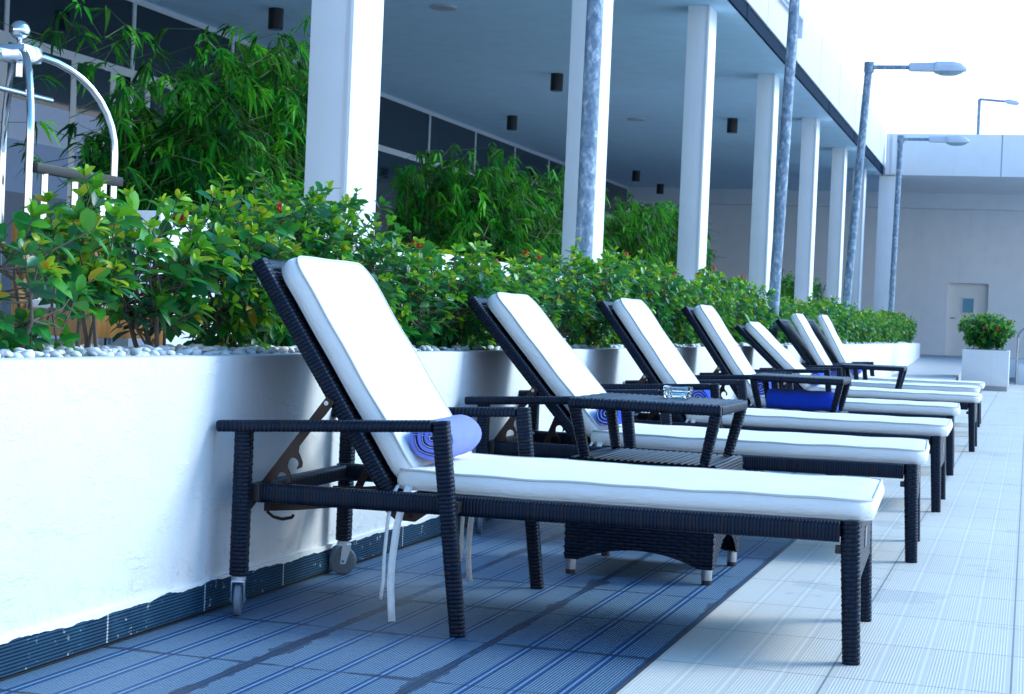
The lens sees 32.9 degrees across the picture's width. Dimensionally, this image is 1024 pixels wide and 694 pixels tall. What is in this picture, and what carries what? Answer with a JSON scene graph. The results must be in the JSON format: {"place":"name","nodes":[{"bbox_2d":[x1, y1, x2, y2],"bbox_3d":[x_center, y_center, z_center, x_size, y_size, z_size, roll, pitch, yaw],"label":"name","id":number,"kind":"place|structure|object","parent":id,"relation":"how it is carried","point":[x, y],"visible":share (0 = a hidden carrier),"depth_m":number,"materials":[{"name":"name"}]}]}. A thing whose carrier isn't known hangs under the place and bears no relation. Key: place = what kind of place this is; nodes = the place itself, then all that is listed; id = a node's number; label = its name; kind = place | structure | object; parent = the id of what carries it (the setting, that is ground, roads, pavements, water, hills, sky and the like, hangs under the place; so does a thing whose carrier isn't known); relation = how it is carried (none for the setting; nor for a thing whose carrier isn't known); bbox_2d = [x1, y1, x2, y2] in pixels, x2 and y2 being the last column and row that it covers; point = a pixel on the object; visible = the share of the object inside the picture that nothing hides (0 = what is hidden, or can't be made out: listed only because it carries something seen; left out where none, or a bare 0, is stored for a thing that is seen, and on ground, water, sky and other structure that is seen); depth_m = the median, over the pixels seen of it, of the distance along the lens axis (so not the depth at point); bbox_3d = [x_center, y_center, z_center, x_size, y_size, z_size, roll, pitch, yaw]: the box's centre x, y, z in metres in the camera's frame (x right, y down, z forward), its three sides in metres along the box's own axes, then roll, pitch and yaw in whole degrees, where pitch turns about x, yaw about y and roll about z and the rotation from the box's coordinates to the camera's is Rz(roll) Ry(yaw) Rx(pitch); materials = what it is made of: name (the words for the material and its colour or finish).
{"place":"outdoors","nodes":[
{"label":"outdoors","id":0,"kind":"place"},
{"bbox_2d":[33,339,74,346],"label":"terrace floor","id":1,"kind":"structure","parent":0,"point":[52,341],"depth_m":17.83,"materials":[{"name":"grey tile"}]},
{"bbox_2d":[0,20,122,345],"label":"luggage cart","id":2,"kind":"object","parent":1,"relation":"on","point":[18,55],"visible":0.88,"depth_m":7.87,"materials":[{"name":"silver metal"}]},
{"bbox_2d":[101,338,127,346],"bbox_3d":[-1.860,-0.014,10.937,0.600,0.400,2.400,3,1,17],"label":"planter trough","id":3,"kind":"object","parent":1,"relation":"on","point":[122,342],"visible":0.02,"depth_m":9.79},
{"bbox_2d":[0,0,310,299],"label":"bamboo","id":4,"kind":"object","parent":3,"relation":"in","point":[242,130],"visible":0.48,"depth_m":10.08,"materials":[{"name":"green plant"}]},
{"bbox_2d":[304,0,383,255],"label":"column","id":5,"kind":"structure","parent":1,"relation":"on","point":[344,86],"depth_m":9.78,"materials":[{"name":"white paint"}]},
{"bbox_2d":[128,210,567,345],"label":"parapet wall","id":6,"kind":"structure","parent":1,"relation":"on","point":[146,215],"depth_m":7.86,"materials":[{"name":"white paint"}]},
{"bbox_2d":[0,0,914,338],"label":"glazed pavilion","id":7,"kind":"structure","parent":1,"relation":"on","point":[466,76],"depth_m":26.39,"materials":[{"name":"paint"}]},
{"bbox_2d":[1,42,70,315],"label":"glazed door","id":8,"kind":"structure","parent":7,"relation":"in","point":[57,112],"depth_m":19.22,"materials":[{"name":"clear glass"}]},
{"bbox_2d":[74,62,110,197],"bbox_3d":[-4.964,-1.757,20.318,0.030,3.040,0.760,3,1,17],"label":"glazed door","id":9,"kind":"structure","parent":7,"relation":"in","point":[101,77],"depth_m":20.23,"materials":[{"name":"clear glass"}]},
{"bbox_2d":[268,7,283,30],"bbox_3d":[-2.927,-4.061,21.509,0.190,0.263,0.190,3,1,17],"label":"ceiling light","id":10,"kind":"object","parent":7,"relation":"attached to","point":[275,18],"visible":1,"depth_m":21.43,"materials":[{"name":"black plastic"}]},
{"bbox_2d":[0,0,628,338],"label":"window frame","id":11,"kind":"structure","parent":7,"relation":"in","point":[5,37],"depth_m":21.14,"materials":[{"name":"white metal"}]},
{"bbox_2d":[430,4,457,10],"bbox_3d":[-0.823,-4.083,20.892,0.340,0.020,0.340,3,1,17],"label":"ceiling disc","id":12,"kind":"object","parent":7,"relation":"attached to","point":[440,7],"visible":1,"depth_m":20.83,"materials":[{"name":"grey metal"}]},
{"bbox_2d":[507,115,516,130],"bbox_3d":[0.000,-4.100,31.791,0.190,0.263,0.190,3,1,17],"label":"ceiling light","id":13,"kind":"object","parent":7,"relation":"attached to","point":[511,122],"visible":1,"depth_m":31.71,"materials":[{"name":"black plastic"}]},
{"bbox_2d":[550,73,562,91],"bbox_3d":[0.675,-3.981,26.133,0.190,0.263,0.190,3,1,17],"label":"ceiling light","id":14,"kind":"object","parent":7,"relation":"attached to","point":[556,84],"visible":1,"depth_m":26.05,"materials":[{"name":"black plastic"}]},
{"bbox_2d":[727,118,737,133],"bbox_3d":[3.903,-3.918,30.754,0.190,0.263,0.190,3,1,17],"label":"ceiling light","id":15,"kind":"object","parent":7,"relation":"attached to","point":[732,125],"visible":1,"depth_m":30.67,"materials":[{"name":"black plastic"}]},
{"bbox_2d":[784,0,803,38],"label":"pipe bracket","id":16,"kind":"object","parent":7,"relation":"attached to","point":[800,28],"visible":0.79,"depth_m":24.87,"materials":[{"name":"silver metal"}]},
{"bbox_2d":[561,0,612,342],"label":"column","id":17,"kind":"structure","parent":1,"relation":"on","point":[577,42],"depth_m":15.19,"materials":[{"name":"white paint"}]},
{"bbox_2d":[676,5,716,281],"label":"column","id":18,"kind":"structure","parent":1,"relation":"on","point":[696,138],"depth_m":20.11,"materials":[{"name":"white paint"}]},
{"bbox_2d":[748,74,779,299],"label":"column","id":19,"kind":"structure","parent":1,"relation":"on","point":[764,167],"depth_m":25.25,"materials":[{"name":"white paint"}]},
{"bbox_2d":[794,118,819,307],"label":"column","id":20,"kind":"structure","parent":1,"relation":"on","point":[806,221],"depth_m":30.21,"materials":[{"name":"white paint"}]},
{"bbox_2d":[826,147,847,308],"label":"column","id":21,"kind":"structure","parent":1,"relation":"on","point":[836,223],"depth_m":34.84,"materials":[{"name":"white paint"}]},
{"bbox_3d":[-0.076,-0.034,16.926,0.600,0.400,4.800,3,1,17],"label":"planter trough","id":22,"kind":"object","parent":1,"relation":"on","visible":0},
{"bbox_2d":[376,142,620,267],"bbox_3d":[-0.024,-0.954,16.892,1.433,1.793,5.220,3,1,17],"label":"bamboo","id":23,"kind":"object","parent":22,"relation":"in","point":[463,207],"visible":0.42,"depth_m":15.09,"materials":[{"name":"green plant"}]},
{"bbox_3d":[1.723,-0.054,22.964,0.600,0.400,4.800,3,1,17],"label":"planter trough","id":24,"kind":"object","parent":1,"relation":"on","visible":0},
{"bbox_2d":[602,192,724,278],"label":"bamboo","id":25,"kind":"object","parent":24,"relation":"in","point":[653,235],"visible":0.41,"depth_m":21.43,"materials":[{"name":"green plant"}]},
{"bbox_3d":[5.792,-0.099,36.621,0.600,0.400,6.700,3,1,17],"label":"planter trough","id":26,"kind":"object","parent":1,"relation":"on","visible":0},
{"bbox_2d":[780,269,824,303],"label":"bamboo","id":27,"kind":"object","parent":26,"relation":"in","point":[785,290],"visible":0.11,"depth_m":35.19,"materials":[{"name":"green plant"}]},
{"bbox_2d":[11,222,162,344],"bbox_3d":[-1.698,-0.116,6.975,0.480,0.745,0.422,3,1,32],"label":"wooden chair","id":28,"kind":"object","parent":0,"point":[104,328],"visible":0.14,"depth_m":6.81,"materials":[{"name":"brown wood"}]},
{"bbox_2d":[0,382,1023,693],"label":"pool deck","id":29,"kind":"structure","parent":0,"point":[762,616],"depth_m":5.21,"materials":[{"name":"tile"}]},
{"bbox_2d":[216,256,883,664],"bbox_3d":[0.169,0.291,5.307,1.889,1.068,1.031,3,1,14],"label":"sun lounger","id":30,"kind":"object","parent":29,"relation":"on","point":[376,384],"visible":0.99,"depth_m":5.06,"materials":[{"name":"fabric"}]},
{"bbox_2d":[410,415,481,460],"bbox_3d":[-0.201,0.276,5.321,0.147,0.125,0.412,3,1,11],"label":"rolled towel","id":31,"kind":"object","parent":30,"relation":"on","point":[466,433],"visible":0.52,"depth_m":5.20,"materials":[{"name":"blue fabric"}]},
{"bbox_2d":[563,393,746,585],"bbox_3d":[0.534,0.505,6.399,0.558,0.633,0.603,3,1,17],"label":"side table","id":32,"kind":"object","parent":29,"relation":"on","point":[699,551],"visible":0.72,"depth_m":6.17,"materials":[{"name":"wicker"}]},
{"bbox_2d":[663,385,692,398],"bbox_3d":[0.619,0.168,6.473,0.106,0.042,0.106,3,1,8],"label":"ashtray","id":33,"kind":"object","parent":32,"relation":"on","point":[684,392],"visible":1,"depth_m":6.42,"materials":[{"name":"clear glass"}]},
{"bbox_2d":[465,292,929,562],"bbox_3d":[0.811,0.309,7.494,1.935,1.018,1.031,3,1,14],"label":"sun lounger","id":34,"kind":"object","parent":29,"relation":"on","point":[544,358],"visible":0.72,"depth_m":7.25,"materials":[{"name":"fabric"}]},
{"bbox_2d":[596,409,621,424],"bbox_3d":[0.443,0.277,7.441,0.111,0.102,0.372,3,1,14],"label":"rolled towel","id":35,"kind":"object","parent":34,"relation":"on","point":[601,416],"visible":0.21,"depth_m":7.28,"materials":[{"name":"blue fabric"}]},
{"bbox_2d":[597,298,952,511],"bbox_3d":[1.448,0.288,9.551,1.892,1.046,1.031,3,1,16],"label":"sun lounger","id":36,"kind":"object","parent":29,"relation":"on","point":[653,351],"visible":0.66,"depth_m":9.34,"materials":[{"name":"fabric"}]},
{"bbox_2d":[691,390,710,397],"bbox_3d":[1.057,0.271,9.516,0.115,0.099,0.372,3,1,16],"label":"rolled towel","id":37,"kind":"object","parent":36,"relation":"on","point":[701,393],"visible":0.41,"depth_m":9.35,"materials":[{"name":"blue fabric"}]},
{"bbox_2d":[750,373,850,475],"bbox_3d":[1.748,0.490,10.560,0.558,0.633,0.603,3,1,15],"label":"side table","id":38,"kind":"object","parent":29,"relation":"on","point":[842,384],"visible":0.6,"depth_m":10.33,"materials":[{"name":"wicker"}]},
{"bbox_2d":[766,388,838,411],"bbox_3d":[1.764,0.323,10.536,0.418,0.132,0.200,3,1,17],"label":"folded towel","id":39,"kind":"object","parent":38,"relation":"on","point":[799,399],"visible":0.92,"depth_m":10.46,"materials":[{"name":"blue fabric"}]},
{"bbox_2d":[681,305,959,475],"bbox_3d":[2.118,0.272,11.953,1.889,1.059,1.031,3,1,15],"label":"sun lounger","id":40,"kind":"object","parent":29,"relation":"on","point":[724,350],"visible":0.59,"depth_m":11.76,"materials":[{"name":"fabric"}]},
{"bbox_2d":[734,322,981,451],"bbox_3d":[2.883,0.310,14.463,1.993,0.969,1.031,3,1,16],"label":"sun lounger","id":41,"kind":"object","parent":29,"relation":"on","point":[767,346],"visible":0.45,"depth_m":14.20,"materials":[{"name":"fabric"}]},
{"bbox_2d":[839,363,906,388],"bbox_3d":[3.171,0.475,15.281,0.558,0.633,0.603,3,1,15],"label":"side table","id":42,"kind":"object","parent":29,"relation":"on","point":[902,370],"visible":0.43,"depth_m":15.01,"materials":[{"name":"wicker"}]},
{"bbox_2d":[775,313,979,392],"bbox_3d":[3.497,0.248,16.602,1.903,1.076,1.031,3,1,16],"label":"sun lounger","id":43,"kind":"object","parent":29,"relation":"on","point":[807,346],"visible":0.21,"depth_m":16.45,"materials":[{"name":"fabric"}]},
{"bbox_2d":[800,315,984,426],"bbox_3d":[4.024,0.234,18.344,1.889,1.092,1.031,3,1,16],"label":"sun lounger","id":44,"kind":"object","parent":29,"relation":"on","point":[834,348],"visible":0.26,"depth_m":18.19,"materials":[{"name":"fabric"}]},
{"bbox_2d":[961,348,1009,391],"bbox_3d":[8.454,0.402,30.977,0.800,0.725,0.900,3,1,17],"label":"plant pot","id":45,"kind":"object","parent":29,"relation":"on","point":[989,368],"visible":0.77,"depth_m":30.54,"materials":[{"name":"white paint"}]},
{"bbox_2d":[957,312,1017,349],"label":"potted shrub","id":46,"kind":"object","parent":45,"relation":"on","point":[985,331],"visible":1,"depth_m":30.78,"materials":[{"name":"green plant"}]},
{"bbox_2d":[1009,359,1023,381],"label":"terrace wall","id":47,"kind":"structure","parent":29,"relation":"on","point":[1012,366],"depth_m":37.47,"materials":[{"name":"white paint"}]},
{"bbox_2d":[1015,328,1023,383],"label":"hoop rail","id":48,"kind":"object","parent":29,"relation":"on","point":[1017,356],"visible":0.98,"depth_m":35.99,"materials":[{"name":"metal"}]},
{"bbox_2d":[800,0,1023,159],"label":"sky","id":49,"kind":"structure","parent":0,"point":[985,36],"materials":[{"name":"white"}]},
{"bbox_2d":[891,358,961,380],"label":"paved ramp","id":50,"kind":"structure","parent":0,"point":[935,368],"depth_m":33.17,"materials":[{"name":"grey tile"}]},
{"bbox_2d":[920,354,1011,358],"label":"terrace","id":51,"kind":"structure","parent":0,"point":[940,356],"depth_m":41.30,"materials":[{"name":"grey tile"}]},
{"bbox_2d":[851,168,866,310],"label":"column","id":52,"kind":"structure","parent":51,"relation":"on","point":[856,284],"depth_m":39.01,"materials":[{"name":"white paint"}]},
{"bbox_2d":[873,176,895,312],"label":"corner pier","id":53,"kind":"structure","parent":51,"relation":"on","point":[886,199],"depth_m":40.45,"materials":[{"name":"white paint"}]},
{"bbox_2d":[883,133,1023,358],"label":"wing","id":54,"kind":"structure","parent":51,"relation":"on","point":[968,249],"depth_m":44.58,"materials":[{"name":"white paint"}]},
{"bbox_2d":[945,283,988,355],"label":"door","id":55,"kind":"structure","parent":54,"relation":"in","point":[963,298],"depth_m":45.05,"materials":[{"name":"paint"}]},
{"bbox_2d":[1017,364,1023,383],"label":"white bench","id":56,"kind":"object","parent":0,"point":[1020,380],"visible":0.94,"depth_m":36.09,"materials":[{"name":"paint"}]},
{"label":"ground","id":57,"kind":"structure","parent":0,"visible":0},
{"bbox_2d":[0,343,919,680],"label":"planter wall","id":58,"kind":"structure","parent":57,"relation":"on","point":[116,479],"depth_m":4.78,"materials":[{"name":"white paint"}]},
{"bbox_2d":[0,198,115,352],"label":"hedge shrub","id":59,"kind":"object","parent":58,"relation":"on","point":[76,285],"visible":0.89,"depth_m":4.53,"materials":[{"name":"green plant"}]},
{"bbox_2d":[16,164,173,348],"bbox_3d":[-1.206,-0.217,4.893,0.416,0.598,0.390,3,1,39],"label":"hedge shrub","id":60,"kind":"object","parent":58,"relation":"on","point":[118,277],"visible":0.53,"depth_m":4.86,"materials":[{"name":"green plant"}]},
{"bbox_2d":[86,185,241,347],"bbox_3d":[-1.076,-0.206,5.330,0.426,0.578,0.569,3,1,38],"label":"hedge shrub","id":61,"kind":"object","parent":58,"relation":"on","point":[178,284],"visible":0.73,"depth_m":5.31,"materials":[{"name":"green plant"}]},
{"bbox_2d":[157,173,304,349],"bbox_3d":[-0.948,-0.248,5.814,0.457,0.657,0.649,3,1,17],"label":"hedge shrub","id":62,"kind":"object","parent":58,"relation":"on","point":[235,304],"visible":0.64,"depth_m":5.72,"materials":[{"name":"green plant"}]},
{"bbox_2d":[231,167,365,346],"bbox_3d":[-0.814,-0.283,6.313,0.495,0.731,0.676,3,1,17],"label":"hedge shrub","id":63,"kind":"object","parent":58,"relation":"on","point":[323,216],"visible":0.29,"depth_m":6.24,"materials":[{"name":"green plant"}]},
{"bbox_2d":[291,188,411,313],"bbox_3d":[-0.652,-0.274,6.841,0.503,0.708,0.678,3,1,17],"label":"hedge shrub","id":64,"kind":"object","parent":58,"relation":"on","point":[368,256],"visible":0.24,"depth_m":6.81,"materials":[{"name":"green plant"}]},
{"bbox_2d":[351,236,460,350],"bbox_3d":[-0.498,-0.202,7.374,0.524,0.544,0.706,3,1,11],"label":"hedge shrub","id":65,"kind":"object","parent":58,"relation":"on","point":[414,269],"visible":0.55,"depth_m":7.30,"materials":[{"name":"green plant"}]},
{"bbox_2d":[0,341,915,357],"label":"pebbles","id":66,"kind":"object","parent":58,"relation":"on","point":[116,350],"visible":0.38,"depth_m":5.19,"materials":[{"name":"stone"}]},
{"bbox_2d":[406,232,516,349],"bbox_3d":[-0.273,-0.233,7.944,0.575,0.609,0.697,3,1,22],"label":"hedge shrub","id":67,"kind":"object","parent":58,"relation":"on","point":[460,331],"visible":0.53,"depth_m":7.86,"materials":[{"name":"green plant"}]},
{"bbox_2d":[444,258,547,347],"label":"hedge shrub","id":68,"kind":"object","parent":58,"relation":"on","point":[513,286],"visible":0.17,"depth_m":8.35,"materials":[{"name":"green plant"}]},
{"bbox_2d":[487,249,566,345],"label":"hedge shrub","id":69,"kind":"object","parent":58,"relation":"on","point":[539,266],"visible":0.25,"depth_m":9.00,"materials":[{"name":"green plant"}]},
{"bbox_2d":[519,253,606,344],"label":"hedge shrub","id":70,"kind":"object","parent":58,"relation":"on","point":[570,313],"visible":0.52,"depth_m":9.59,"materials":[{"name":"green plant"}]},
{"bbox_2d":[570,0,603,339],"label":"lamp post","id":71,"kind":"object","parent":58,"relation":"on","point":[589,130],"visible":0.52,"depth_m":10.67,"materials":[{"name":"metal"}]},
{"bbox_2d":[546,237,632,347],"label":"hedge shrub","id":72,"kind":"object","parent":58,"relation":"on","point":[603,326],"visible":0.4,"depth_m":10.10,"materials":[{"name":"green plant"}]},
{"bbox_2d":[597,272,639,341],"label":"hedge shrub","id":73,"kind":"object","parent":58,"relation":"on","point":[633,278],"visible":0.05,"depth_m":10.66,"materials":[{"name":"green plant"}]},
{"bbox_2d":[593,246,663,344],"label":"hedge shrub","id":74,"kind":"object","parent":58,"relation":"on","point":[637,289],"visible":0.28,"depth_m":11.20,"materials":[{"name":"green plant"}]},
{"bbox_2d":[616,249,685,336],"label":"hedge shrub","id":75,"kind":"object","parent":58,"relation":"on","point":[663,315],"visible":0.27,"depth_m":11.76,"materials":[{"name":"green plant"}]},
{"bbox_2d":[643,261,700,342],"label":"hedge shrub","id":76,"kind":"object","parent":58,"relation":"on","point":[679,315],"visible":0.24,"depth_m":12.31,"materials":[{"name":"green plant"}]},
{"bbox_2d":[649,274,712,346],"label":"hedge shrub","id":77,"kind":"object","parent":58,"relation":"on","point":[688,339],"visible":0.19,"depth_m":12.79,"materials":[{"name":"green plant"}]},
{"bbox_2d":[680,274,719,346],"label":"hedge shrub","id":78,"kind":"object","parent":58,"relation":"on","point":[707,300],"visible":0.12,"depth_m":13.50,"materials":[{"name":"green plant"}]},
{"bbox_2d":[674,269,735,342],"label":"hedge shrub","id":79,"kind":"object","parent":58,"relation":"on","point":[720,310],"visible":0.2,"depth_m":14.03,"materials":[{"name":"green plant"}]},
{"bbox_2d":[695,266,746,335],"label":"hedge shrub","id":80,"kind":"object","parent":58,"relation":"on","point":[727,320],"visible":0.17,"depth_m":14.51,"materials":[{"name":"green plant"}]},
{"bbox_2d":[716,272,754,336],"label":"hedge shrub","id":81,"kind":"object","parent":58,"relation":"on","point":[737,312],"visible":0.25,"depth_m":15.07,"materials":[{"name":"green plant"}]},
{"bbox_2d":[717,280,765,345],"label":"hedge shrub","id":82,"kind":"object","parent":58,"relation":"on","point":[751,303],"visible":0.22,"depth_m":15.54,"materials":[{"name":"green plant"}]},
{"bbox_2d":[731,275,776,342],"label":"hedge shrub","id":83,"kind":"object","parent":58,"relation":"on","point":[761,318],"visible":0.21,"depth_m":16.05,"materials":[{"name":"green plant"}]},
{"bbox_2d":[758,306,780,335],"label":"hedge shrub","id":84,"kind":"object","parent":58,"relation":"on","point":[775,314],"visible":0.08,"depth_m":16.62,"materials":[{"name":"green plant"}]},
{"bbox_2d":[757,303,790,340],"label":"hedge shrub","id":85,"kind":"object","parent":58,"relation":"on","point":[782,312],"visible":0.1,"depth_m":17.23,"materials":[{"name":"green plant"}]},
{"bbox_2d":[763,292,797,341],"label":"hedge shrub","id":86,"kind":"object","parent":58,"relation":"on","point":[788,305],"visible":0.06,"depth_m":17.72,"materials":[{"name":"green plant"}]},
{"bbox_2d":[768,0,799,339],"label":"lamp post","id":87,"kind":"object","parent":58,"relation":"on","point":[783,166],"visible":0.74,"depth_m":16.95,"materials":[{"name":"metal"}]},
{"bbox_2d":[781,296,812,337],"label":"hedge shrub","id":88,"kind":"object","parent":58,"relation":"on","point":[798,308],"visible":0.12,"depth_m":18.75,"materials":[{"name":"green plant"}]},
{"bbox_2d":[780,296,817,324],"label":"hedge shrub","id":89,"kind":"object","parent":58,"relation":"on","point":[793,303],"visible":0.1,"depth_m":19.27,"materials":[{"name":"green plant"}]},
{"bbox_2d":[799,292,835,336],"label":"hedge shrub","id":90,"kind":"object","parent":58,"relation":"on","point":[827,312],"visible":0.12,"depth_m":21.19,"materials":[{"name":"green plant"}]},
{"bbox_2d":[818,295,847,341],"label":"hedge shrub","id":91,"kind":"object","parent":58,"relation":"on","point":[841,317],"visible":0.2,"depth_m":22.53,"materials":[{"name":"green plant"}]},
{"bbox_2d":[831,295,856,338],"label":"hedge shrub","id":92,"kind":"object","parent":58,"relation":"on","point":[848,311],"visible":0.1,"depth_m":23.79,"materials":[{"name":"green plant"}]},
{"bbox_2d":[837,307,853,343],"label":"hedge shrub","id":93,"kind":"object","parent":58,"relation":"on","point":[845,327],"visible":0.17,"depth_m":23.17,"materials":[{"name":"green plant"}]},
{"bbox_2d":[847,306,859,342],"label":"hedge shrub","id":94,"kind":"object","parent":58,"relation":"on","point":[851,335],"visible":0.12,"depth_m":24.60,"materials":[{"name":"green plant"}]},
{"bbox_2d":[848,309,864,342],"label":"hedge shrub","id":95,"kind":"object","parent":58,"relation":"on","point":[859,331],"visible":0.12,"depth_m":25.12,"materials":[{"name":"green plant"}]},
{"bbox_2d":[850,304,871,343],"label":"hedge shrub","id":96,"kind":"object","parent":58,"relation":"on","point":[866,319],"visible":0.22,"depth_m":25.77,"materials":[{"name":"green plant"}]},
{"bbox_2d":[859,311,873,343],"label":"hedge shrub","id":97,"kind":"object","parent":58,"relation":"on","point":[870,330],"visible":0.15,"depth_m":26.48,"materials":[{"name":"green plant"}]},
{"bbox_2d":[856,305,880,342],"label":"hedge shrub","id":98,"kind":"object","parent":58,"relation":"on","point":[876,322],"visible":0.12,"depth_m":27.72,"materials":[{"name":"green plant"}]},
{"bbox_2d":[877,309,891,343],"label":"hedge shrub","id":99,"kind":"object","parent":58,"relation":"on","point":[883,335],"visible":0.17,"depth_m":29.73,"materials":[{"name":"green plant"}]},
{"bbox_2d":[878,310,895,342],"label":"hedge shrub","id":100,"kind":"object","parent":58,"relation":"on","point":[891,334],"visible":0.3,"depth_m":31.14,"materials":[{"name":"green plant"}]},
{"bbox_2d":[876,307,901,342],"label":"hedge shrub","id":101,"kind":"object","parent":58,"relation":"on","point":[897,326],"visible":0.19,"depth_m":31.87,"materials":[{"name":"green plant"}]},
{"bbox_2d":[842,61,966,342],"bbox_3d":[5.327,-1.925,23.841,1.615,3.983,0.290,3,1,13],"label":"lamp post","id":102,"kind":"object","parent":58,"relation":"on","point":[946,68],"visible":0.82,"depth_m":23.94,"materials":[{"name":"metal"}]},
{"bbox_2d":[898,317,910,342],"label":"hedge shrub","id":103,"kind":"object","parent":58,"relation":"on","point":[905,324],"visible":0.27,"depth_m":34.42,"materials":[{"name":"green plant"}]},
{"bbox_2d":[888,135,968,313],"bbox_3d":[8.117,-2.060,34.020,1.464,4.161,0.284,3,1,17],"label":"lamp post","id":104,"kind":"object","parent":58,"relation":"on","point":[953,140],"visible":0.82,"depth_m":34.14,"materials":[{"name":"metal"}]},
{"bbox_2d":[976,98,1019,133],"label":"roof lamp","id":105,"kind":"object","parent":57,"relation":"on","point":[1011,102],"visible":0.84,"depth_m":72.35,"materials":[{"name":"metal"}]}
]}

